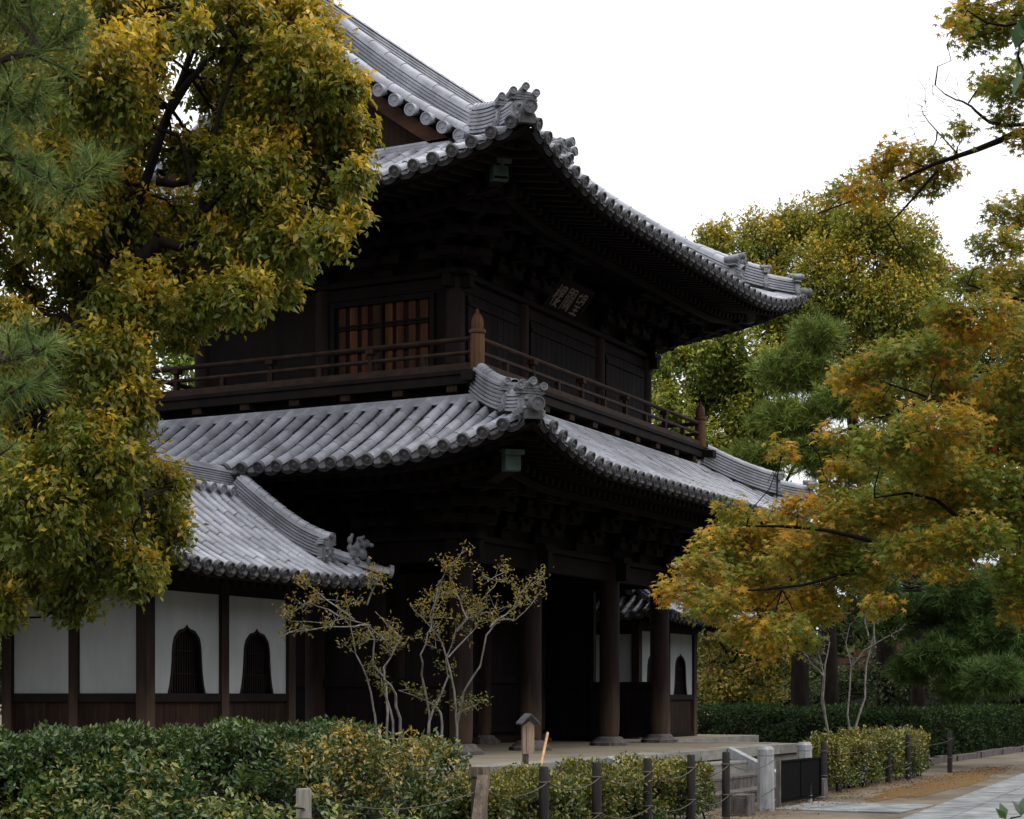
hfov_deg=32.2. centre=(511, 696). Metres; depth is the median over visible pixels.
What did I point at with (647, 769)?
rope post
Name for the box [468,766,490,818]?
braced post
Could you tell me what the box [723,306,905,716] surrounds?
pine tree
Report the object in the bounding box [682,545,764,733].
broadleaf tree
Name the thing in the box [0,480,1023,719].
distant wood
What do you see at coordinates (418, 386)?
temple gate
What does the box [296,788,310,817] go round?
wooden post
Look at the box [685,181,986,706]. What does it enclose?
broadleaf tree
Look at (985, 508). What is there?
maple tree
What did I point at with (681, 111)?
sky
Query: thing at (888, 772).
rope post
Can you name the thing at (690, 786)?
rope post
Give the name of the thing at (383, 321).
lattice window
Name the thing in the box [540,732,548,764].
bamboo pole
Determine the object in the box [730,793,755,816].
stone block
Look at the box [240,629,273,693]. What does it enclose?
window
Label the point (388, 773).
azalea bush
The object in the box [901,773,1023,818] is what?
stone path
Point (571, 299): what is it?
name plaque
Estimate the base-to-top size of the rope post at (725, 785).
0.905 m
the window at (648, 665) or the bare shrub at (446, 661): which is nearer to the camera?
the bare shrub at (446, 661)
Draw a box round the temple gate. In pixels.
[8,0,824,754]
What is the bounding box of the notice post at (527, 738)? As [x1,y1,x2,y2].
[516,713,539,797]
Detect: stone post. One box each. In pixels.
[757,746,773,810]
[797,742,811,801]
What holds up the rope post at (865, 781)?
on the ground
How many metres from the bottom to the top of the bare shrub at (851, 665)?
3.471 m
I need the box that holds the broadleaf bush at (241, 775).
[220,724,473,818]
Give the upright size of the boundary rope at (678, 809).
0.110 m
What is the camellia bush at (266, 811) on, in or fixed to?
on the ground
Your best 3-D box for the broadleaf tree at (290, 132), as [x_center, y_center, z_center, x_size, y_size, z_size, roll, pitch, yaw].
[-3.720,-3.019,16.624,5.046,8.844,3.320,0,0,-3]
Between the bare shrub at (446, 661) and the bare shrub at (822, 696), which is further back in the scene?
the bare shrub at (822, 696)
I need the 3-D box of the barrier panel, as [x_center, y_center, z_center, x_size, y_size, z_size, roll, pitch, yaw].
[4.424,1.305,27.347,0.300,0.690,2.160,0,0,27]
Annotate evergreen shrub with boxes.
[996,797,1023,818]
[1010,15,1023,95]
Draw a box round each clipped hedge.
[0,714,382,818]
[697,701,905,756]
[849,702,1023,757]
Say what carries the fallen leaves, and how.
on the stone path at (984, 803)
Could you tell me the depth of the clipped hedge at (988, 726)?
47.14 m
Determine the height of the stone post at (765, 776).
0.932 m
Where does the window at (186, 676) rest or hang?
in the stair pavilion at (199, 645)
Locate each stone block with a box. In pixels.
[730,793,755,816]
[822,778,827,795]
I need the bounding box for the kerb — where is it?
[927,745,1023,764]
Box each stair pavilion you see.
[1,450,393,756]
[596,563,756,738]
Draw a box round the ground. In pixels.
[0,704,1023,818]
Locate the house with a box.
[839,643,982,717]
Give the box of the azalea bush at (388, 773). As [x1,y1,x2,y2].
[273,717,493,818]
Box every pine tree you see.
[0,0,135,484]
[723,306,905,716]
[851,557,1023,710]
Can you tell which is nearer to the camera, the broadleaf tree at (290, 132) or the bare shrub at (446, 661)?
the broadleaf tree at (290, 132)
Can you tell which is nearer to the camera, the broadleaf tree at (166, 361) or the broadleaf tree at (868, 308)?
the broadleaf tree at (166, 361)
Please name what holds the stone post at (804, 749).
on the ground
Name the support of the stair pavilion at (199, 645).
on the stone platform
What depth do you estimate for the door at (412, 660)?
31.24 m
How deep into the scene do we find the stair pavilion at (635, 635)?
37.42 m
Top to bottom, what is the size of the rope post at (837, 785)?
0.905 m
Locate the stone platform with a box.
[356,734,797,818]
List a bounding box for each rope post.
[538,766,549,818]
[591,762,601,818]
[642,758,652,818]
[686,755,695,818]
[721,752,730,818]
[820,741,827,777]
[835,740,841,792]
[861,738,867,787]
[885,736,891,783]
[905,734,910,780]
[947,731,952,772]
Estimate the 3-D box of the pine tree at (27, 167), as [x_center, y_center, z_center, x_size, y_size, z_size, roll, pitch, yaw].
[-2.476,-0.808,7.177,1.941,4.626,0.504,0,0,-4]
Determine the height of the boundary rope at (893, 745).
0.089 m
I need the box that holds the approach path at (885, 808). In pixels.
[775,801,934,813]
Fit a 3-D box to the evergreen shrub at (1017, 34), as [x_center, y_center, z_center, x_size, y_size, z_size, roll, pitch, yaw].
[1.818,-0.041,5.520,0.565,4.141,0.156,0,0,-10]
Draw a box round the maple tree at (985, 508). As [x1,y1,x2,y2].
[649,0,1023,668]
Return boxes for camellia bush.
[0,743,260,818]
[197,782,423,818]
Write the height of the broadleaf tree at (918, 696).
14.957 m
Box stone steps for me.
[607,747,775,815]
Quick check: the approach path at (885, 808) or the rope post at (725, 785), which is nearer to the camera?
the rope post at (725, 785)
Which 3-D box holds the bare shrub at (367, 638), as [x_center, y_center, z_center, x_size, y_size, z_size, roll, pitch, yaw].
[-1.929,0.015,20.255,1.656,3.200,0.941,0,0,0]
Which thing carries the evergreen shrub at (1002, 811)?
on the ground
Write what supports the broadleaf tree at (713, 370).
on the ground
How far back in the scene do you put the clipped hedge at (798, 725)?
45.93 m
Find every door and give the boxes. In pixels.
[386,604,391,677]
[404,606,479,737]
[466,295,519,375]
[490,614,519,736]
[529,322,595,402]
[605,354,643,419]
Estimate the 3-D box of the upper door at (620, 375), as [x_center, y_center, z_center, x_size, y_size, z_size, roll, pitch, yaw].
[2.111,-5.650,32.968,0.058,1.120,1.790,0,0,27]
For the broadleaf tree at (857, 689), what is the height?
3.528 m
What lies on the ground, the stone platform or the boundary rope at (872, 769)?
the stone platform
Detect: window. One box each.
[168,625,205,692]
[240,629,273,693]
[330,292,435,374]
[647,656,649,681]
[674,654,686,694]
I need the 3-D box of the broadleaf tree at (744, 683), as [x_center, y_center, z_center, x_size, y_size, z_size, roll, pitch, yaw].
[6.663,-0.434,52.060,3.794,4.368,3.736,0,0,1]
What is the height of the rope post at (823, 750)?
0.905 m
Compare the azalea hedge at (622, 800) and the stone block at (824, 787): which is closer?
the azalea hedge at (622, 800)
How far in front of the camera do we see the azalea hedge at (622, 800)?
20.63 m
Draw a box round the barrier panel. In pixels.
[776,757,828,806]
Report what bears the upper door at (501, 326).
in the temple gate
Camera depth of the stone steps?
28.33 m
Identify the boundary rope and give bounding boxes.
[336,759,774,809]
[593,788,774,818]
[828,739,951,754]
[828,762,911,776]
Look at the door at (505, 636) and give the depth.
33.92 m
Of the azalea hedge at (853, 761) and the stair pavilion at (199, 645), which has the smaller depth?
the stair pavilion at (199, 645)
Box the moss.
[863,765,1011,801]
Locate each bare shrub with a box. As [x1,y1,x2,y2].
[271,556,411,755]
[398,539,553,781]
[798,624,830,737]
[837,597,906,749]
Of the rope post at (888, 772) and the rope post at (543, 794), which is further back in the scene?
the rope post at (888, 772)
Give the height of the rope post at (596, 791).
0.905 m
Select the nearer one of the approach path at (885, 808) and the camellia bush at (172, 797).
the camellia bush at (172, 797)
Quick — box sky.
[0,0,1023,636]
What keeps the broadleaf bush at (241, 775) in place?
on the ground
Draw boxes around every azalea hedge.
[404,750,719,818]
[803,723,933,787]
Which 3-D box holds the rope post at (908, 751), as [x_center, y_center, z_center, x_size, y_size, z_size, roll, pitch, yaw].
[7.755,1.198,34.717,0.138,0.905,0.138,0,0,27]
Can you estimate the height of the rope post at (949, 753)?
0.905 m
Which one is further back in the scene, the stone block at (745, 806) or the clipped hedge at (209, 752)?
the stone block at (745, 806)
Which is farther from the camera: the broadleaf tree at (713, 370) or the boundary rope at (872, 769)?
the broadleaf tree at (713, 370)
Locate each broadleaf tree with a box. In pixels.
[0,0,384,638]
[35,308,194,409]
[652,325,808,715]
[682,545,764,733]
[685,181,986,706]
[697,631,790,714]
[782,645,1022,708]
[857,256,1023,719]
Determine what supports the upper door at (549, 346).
in the temple gate
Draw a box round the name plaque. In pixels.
[540,277,595,320]
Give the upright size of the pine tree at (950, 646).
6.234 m
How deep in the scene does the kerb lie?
47.42 m
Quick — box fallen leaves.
[683,766,1023,818]
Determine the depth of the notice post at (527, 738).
21.89 m

